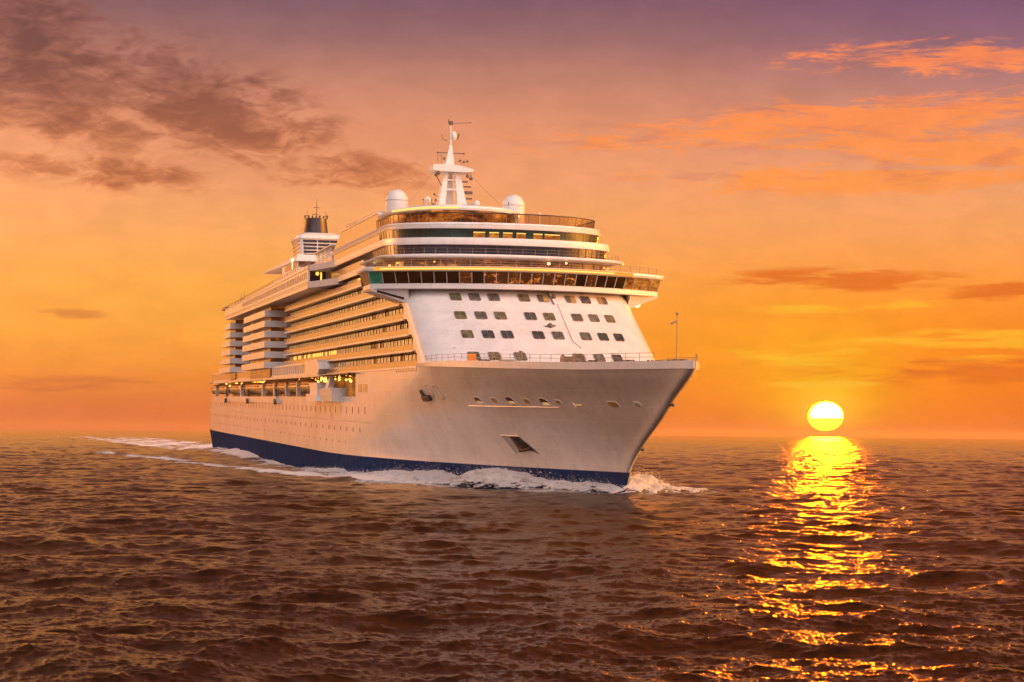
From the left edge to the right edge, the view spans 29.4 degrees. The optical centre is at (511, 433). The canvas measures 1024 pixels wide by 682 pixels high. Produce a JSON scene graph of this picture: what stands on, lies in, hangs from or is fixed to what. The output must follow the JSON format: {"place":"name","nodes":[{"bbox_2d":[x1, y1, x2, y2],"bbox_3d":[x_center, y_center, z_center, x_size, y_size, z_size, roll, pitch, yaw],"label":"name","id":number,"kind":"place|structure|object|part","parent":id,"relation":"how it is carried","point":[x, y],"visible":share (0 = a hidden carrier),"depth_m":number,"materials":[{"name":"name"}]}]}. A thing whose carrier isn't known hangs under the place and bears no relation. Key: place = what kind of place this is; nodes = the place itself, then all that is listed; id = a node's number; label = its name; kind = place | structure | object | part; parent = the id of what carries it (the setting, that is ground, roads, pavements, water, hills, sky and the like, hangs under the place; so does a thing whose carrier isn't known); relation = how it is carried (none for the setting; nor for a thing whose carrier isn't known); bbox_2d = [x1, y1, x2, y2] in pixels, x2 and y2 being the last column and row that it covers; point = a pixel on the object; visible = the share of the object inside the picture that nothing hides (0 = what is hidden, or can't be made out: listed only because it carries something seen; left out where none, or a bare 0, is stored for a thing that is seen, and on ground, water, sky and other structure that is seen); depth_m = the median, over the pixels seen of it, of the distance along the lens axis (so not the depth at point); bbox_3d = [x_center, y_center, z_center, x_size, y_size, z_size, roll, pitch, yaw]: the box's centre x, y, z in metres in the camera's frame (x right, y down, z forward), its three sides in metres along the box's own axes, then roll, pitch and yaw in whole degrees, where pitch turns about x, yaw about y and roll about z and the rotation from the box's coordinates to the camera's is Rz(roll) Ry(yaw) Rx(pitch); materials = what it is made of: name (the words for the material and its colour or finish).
{"place":"outdoors","nodes":[
{"label":"outdoors","id":0,"kind":"place"},
{"bbox_2d":[0,429,1023,681],"bbox_3d":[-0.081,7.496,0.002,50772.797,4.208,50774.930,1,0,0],"label":"sea","id":1,"kind":"structure","parent":0,"point":[160,557],"depth_m":124.08,"materials":[{"name":"brown liquid"}]},
{"bbox_2d":[210,119,699,492],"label":"cruise ship","id":2,"kind":"object","parent":1,"relation":"on","point":[443,332],"visible":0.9,"depth_m":341.45,"materials":[{"name":"white metal"}]},
{"bbox_2d":[211,385,219,393],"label":"lifeboat","id":3,"kind":"object","parent":2,"relation":"on","point":[213,389],"visible":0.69,"depth_m":697.69,"materials":[{"name":"orange plastic"}]},
{"bbox_2d":[217,384,229,393],"bbox_3d":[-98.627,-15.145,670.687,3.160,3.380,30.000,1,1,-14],"label":"lifeboat","id":4,"kind":"object","parent":2,"relation":"on","point":[222,389],"visible":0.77,"depth_m":666.36,"materials":[{"name":"orange plastic"}]},
{"bbox_2d":[227,384,244,393],"bbox_3d":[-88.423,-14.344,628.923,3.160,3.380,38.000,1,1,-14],"label":"lifeboat","id":5,"kind":"object","parent":2,"relation":"on","point":[234,389],"visible":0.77,"depth_m":623.10,"materials":[{"name":"orange plastic"}]},
{"bbox_2d":[244,382,261,393],"bbox_3d":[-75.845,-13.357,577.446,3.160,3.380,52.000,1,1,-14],"label":"lifeboat","id":6,"kind":"object","parent":2,"relation":"hanging from","point":[254,388],"visible":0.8,"depth_m":569.87,"materials":[{"name":"orange plastic"}]},
{"bbox_2d":[264,381,274,393],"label":"lifeboat","id":7,"kind":"object","parent":2,"relation":"on","point":[268,386],"visible":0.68,"depth_m":532.98,"materials":[{"name":"orange plastic"}]},
{"bbox_2d":[274,381,286,393],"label":"lifeboat","id":8,"kind":"object","parent":2,"relation":"on","point":[280,385],"visible":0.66,"depth_m":507.42,"materials":[{"name":"orange plastic"}]},
{"bbox_2d":[285,380,301,393],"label":"lifeboat","id":9,"kind":"object","parent":2,"relation":"hanging from","point":[291,385],"visible":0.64,"depth_m":485.23,"materials":[{"name":"orange plastic"}]},
{"bbox_2d":[299,379,316,392],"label":"lifeboat","id":10,"kind":"object","parent":2,"relation":"hanging from","point":[304,386],"visible":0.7,"depth_m":460.54,"materials":[{"name":"orange plastic"}]},
{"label":"balcony door","id":11,"kind":"part","parent":2,"relation":"part of","materials":[{"name":"white"}]},
{"bbox_2d":[288,467,626,493],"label":"bow wave","id":12,"kind":"object","parent":1,"relation":"on","point":[504,478],"visible":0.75,"depth_m":304.01,"materials":[{"name":"liquid"}]},
{"bbox_2d":[304,461,616,487],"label":"bow spray","id":13,"kind":"object","parent":12,"relation":"on","point":[460,472],"visible":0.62,"depth_m":322.94,"materials":[{"name":"liquid"}]},
{"bbox_2d":[623,473,719,492],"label":"bow wave","id":14,"kind":"object","parent":1,"relation":"on","point":[650,484],"visible":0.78,"depth_m":283.20,"materials":[{"name":"liquid"}]},
{"bbox_2d":[620,467,680,487],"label":"bow spray","id":15,"kind":"object","parent":14,"relation":"on","point":[643,477],"visible":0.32,"depth_m":284.74,"materials":[{"name":"liquid"}]},
{"bbox_2d":[0,0,1023,438],"label":"sky","id":16,"kind":"structure","parent":0,"point":[826,197],"materials":[{"name":"orange"}]},
{"bbox_2d":[808,402,842,429],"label":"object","id":17,"kind":"object","parent":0,"point":[825,415],"visible":1,"depth_m":29436.19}
]}

